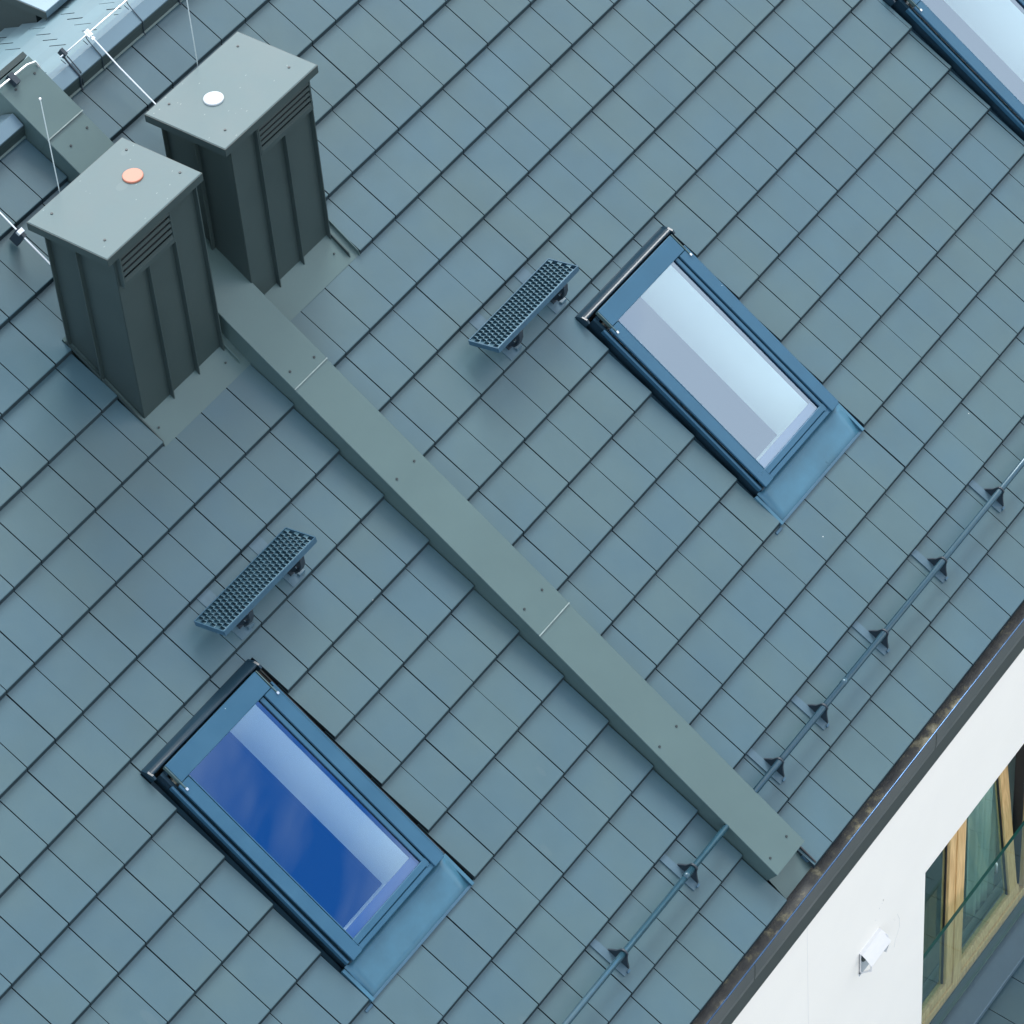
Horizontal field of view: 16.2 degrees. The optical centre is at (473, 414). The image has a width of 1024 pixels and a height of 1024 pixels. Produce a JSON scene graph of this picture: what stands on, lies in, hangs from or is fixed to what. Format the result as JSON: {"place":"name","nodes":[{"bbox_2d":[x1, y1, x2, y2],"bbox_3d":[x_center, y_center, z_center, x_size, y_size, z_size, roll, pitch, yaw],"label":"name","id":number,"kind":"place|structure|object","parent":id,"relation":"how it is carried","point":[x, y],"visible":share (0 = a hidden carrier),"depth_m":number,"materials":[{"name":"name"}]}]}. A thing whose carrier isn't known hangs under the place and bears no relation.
{"place":"outdoors","nodes":[
{"label":"outdoors","id":0,"kind":"place"},
{"bbox_2d":[0,0,133,74],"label":"roof","id":1,"kind":"structure","parent":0,"point":[42,42],"depth_m":20.75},
{"bbox_2d":[0,0,66,31],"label":"dormer","id":2,"kind":"object","parent":1,"relation":"on","point":[15,13],"visible":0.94,"depth_m":21.25,"materials":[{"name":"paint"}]},
{"bbox_3d":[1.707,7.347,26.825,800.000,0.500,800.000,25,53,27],"label":"ground","id":3,"kind":"structure","parent":0,"visible":0},
{"bbox_2d":[732,649,1023,1023],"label":"house wall","id":4,"kind":"structure","parent":3,"relation":"on","point":[813,978],"depth_m":21.25,"materials":[{"name":"white paint"}]},
{"bbox_2d":[0,138,786,1023],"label":"roof","id":5,"kind":"structure","parent":4,"relation":"on","point":[480,742],"depth_m":19.12,"materials":[{"name":"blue tile"}]},
{"bbox_2d":[0,113,25,159],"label":"ridge cap","id":6,"kind":"object","parent":5,"relation":"on","point":[12,134],"visible":1,"depth_m":19.50,"materials":[{"name":"metal"}]},
{"bbox_2d":[0,212,49,264],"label":"lightning conductor","id":7,"kind":"object","parent":5,"relation":"on","point":[17,237],"visible":0.61,"depth_m":19.24,"materials":[{"name":"metal"}]},
{"bbox_2d":[26,138,224,418],"bbox_3d":[-1.810,-0.654,19.128,0.548,1.370,0.776,25,53,27],"label":"chimney","id":8,"kind":"object","parent":5,"relation":"on","point":[118,226],"visible":0.95,"depth_m":18.84,"materials":[{"name":"paint"}]},
{"bbox_2d":[39,97,59,192],"bbox_3d":[-2.150,-1.095,18.815,0.013,1.464,0.013,25,53,27],"label":"air terminal","id":9,"kind":"object","parent":8,"relation":"attached to","point":[49,145],"visible":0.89,"depth_m":18.52,"materials":[{"name":"grey metal"}]},
{"bbox_2d":[62,334,250,446],"bbox_3d":[-1.704,-0.341,19.454,0.796,0.049,0.750,45,57,-2],"label":"chimney flashing","id":10,"kind":"object","parent":5,"relation":"on","point":[168,419],"visible":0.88,"depth_m":19.45,"materials":[{"name":"paint"}]},
{"bbox_2d":[194,527,316,639],"bbox_3d":[-1.200,0.916,19.125,0.360,0.250,0.790,25,53,27],"label":"roof step","id":11,"kind":"object","parent":5,"relation":"on","point":[234,616],"visible":1,"depth_m":19.04,"materials":[{"name":"metal"}]},
{"bbox_2d":[139,659,473,1012],"bbox_3d":[-1.273,2.429,19.564,2.340,1.979,1.940,45,57,-2],"label":"skylight","id":12,"kind":"object","parent":5,"relation":"attached to","point":[310,829],"visible":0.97,"depth_m":18.94,"materials":[{"name":"glass"}]},
{"bbox_2d":[562,824,728,1023],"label":"snow guard","id":13,"kind":"object","parent":5,"relation":"on","point":[617,959],"visible":1,"depth_m":19.29,"materials":[{"name":"paint"}]},
{"bbox_2d":[71,0,1023,867],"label":"roof","id":14,"kind":"structure","parent":4,"relation":"on","point":[831,192],"depth_m":20.86,"materials":[{"name":"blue tile"}]},
{"bbox_2d":[48,0,182,97],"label":"ridge cap","id":15,"kind":"object","parent":14,"relation":"on","point":[118,35],"visible":1,"depth_m":19.97,"materials":[{"name":"metal"}]},
{"bbox_2d":[0,60,40,87],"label":"lightning conductor","id":16,"kind":"object","parent":15,"relation":"on","point":[13,79],"visible":1,"depth_m":19.51,"materials":[{"name":"metal"}]},
{"bbox_2d":[58,0,181,89],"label":"lightning conductor","id":17,"kind":"object","parent":15,"relation":"on","point":[87,33],"visible":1,"depth_m":19.85,"materials":[{"name":"metal"}]},
{"bbox_2d":[144,32,330,294],"bbox_3d":[-1.245,-1.280,19.684,0.553,1.330,0.801,25,53,27],"label":"chimney","id":18,"kind":"object","parent":14,"relation":"on","point":[233,118],"visible":0.96,"depth_m":19.36,"materials":[{"name":"paint"}]},
{"bbox_2d":[91,36,155,103],"bbox_3d":[-1.706,-1.731,19.806,1.099,0.226,0.028,45,57,-2],"label":"lightning conductor","id":19,"kind":"object","parent":18,"relation":"attached to","point":[120,68],"visible":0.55,"depth_m":19.88,"materials":[{"name":"metal"}]},
{"bbox_2d":[186,0,197,66],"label":"air terminal","id":20,"kind":"object","parent":18,"relation":"attached to","point":[192,33],"visible":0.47,"depth_m":19.26,"materials":[{"name":"grey metal"}]},
{"bbox_2d":[265,220,360,320],"bbox_3d":[-1.113,-0.962,20.001,0.790,0.050,0.719,45,57,-2],"label":"chimney flashing","id":21,"kind":"object","parent":14,"relation":"on","point":[327,260],"visible":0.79,"depth_m":20.05,"materials":[{"name":"paint"}]},
{"bbox_2d":[0,52,815,898],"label":"parapet cover","id":22,"kind":"object","parent":14,"relation":"on","point":[470,542],"visible":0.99,"depth_m":19.71,"materials":[{"name":"metal"}]},
{"bbox_2d":[468,258,578,359],"bbox_3d":[0.237,-0.584,20.451,0.360,0.250,0.790,25,53,27],"label":"roof step","id":23,"kind":"object","parent":14,"relation":"on","point":[503,336],"visible":1,"depth_m":20.37,"materials":[{"name":"metal"}]},
{"bbox_2d":[575,226,863,534],"bbox_3d":[1.027,0.029,21.684,2.340,1.979,1.940,45,57,-2],"label":"skylight","id":24,"kind":"object","parent":14,"relation":"attached to","point":[706,357],"visible":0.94,"depth_m":21.05,"materials":[{"name":"glass"}]},
{"bbox_2d":[746,457,1023,792],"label":"snow guard","id":25,"kind":"object","parent":14,"relation":"on","point":[773,768],"visible":1,"depth_m":20.68,"materials":[{"name":"paint"}]},
{"bbox_2d":[883,0,1023,140],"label":"skylight","id":26,"kind":"object","parent":14,"relation":"attached to","point":[977,46],"visible":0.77,"depth_m":22.95,"materials":[{"name":"glass"}]},
{"bbox_2d":[721,636,1023,1023],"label":"fascia board","id":27,"kind":"object","parent":4,"relation":"attached to","point":[848,866],"visible":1,"depth_m":20.45,"materials":[{"name":"metal"}]},
{"bbox_2d":[692,602,1023,1023],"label":"gutter","id":28,"kind":"object","parent":27,"relation":"attached to","point":[808,891],"visible":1,"depth_m":20.25,"materials":[{"name":"metal"}]},
{"bbox_2d":[859,928,890,976],"bbox_3d":[2.373,3.195,21.245,0.086,0.225,0.223,25,53,27],"label":"vent hood","id":29,"kind":"object","parent":4,"relation":"attached to","point":[875,947],"visible":1,"depth_m":21.19,"materials":[{"name":"white plastic"}]},
{"bbox_2d":[922,755,1015,985],"bbox_3d":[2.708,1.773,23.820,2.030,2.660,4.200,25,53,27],"label":"window pane","id":30,"kind":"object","parent":4,"relation":"attached to","point":[933,882],"depth_m":24.10,"materials":[{"name":"teal glass"}]},
{"bbox_2d":[921,744,1023,1023],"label":"timber window","id":31,"kind":"structure","parent":4,"relation":"attached to","point":[956,960],"depth_m":23.31,"materials":[{"name":"brown wood"}]},
{"bbox_2d":[963,783,997,919],"bbox_3d":[3.288,2.537,23.200,0.081,2.050,0.420,25,53,27],"label":"curtain","id":32,"kind":"object","parent":31,"relation":"hanging from","point":[981,836],"visible":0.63,"depth_m":23.47,"materials":[{"name":"teal fabric"}]},
{"bbox_2d":[930,896,1023,1023],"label":"window sill","id":33,"kind":"structure","parent":4,"relation":"attached to","point":[988,983],"depth_m":23.58,"materials":[{"name":"metal"}]},
{"bbox_2d":[923,821,1023,1023],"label":"railing","id":34,"kind":"object","parent":33,"relation":"on","point":[979,968],"depth_m":23.30,"materials":[{"name":"metal"}]},
{"bbox_2d":[977,960,1023,1023],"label":"roof","id":35,"kind":"structure","parent":4,"relation":"attached to","point":[1006,1006],"depth_m":23.55,"materials":[{"name":"blue tile"}]}
]}

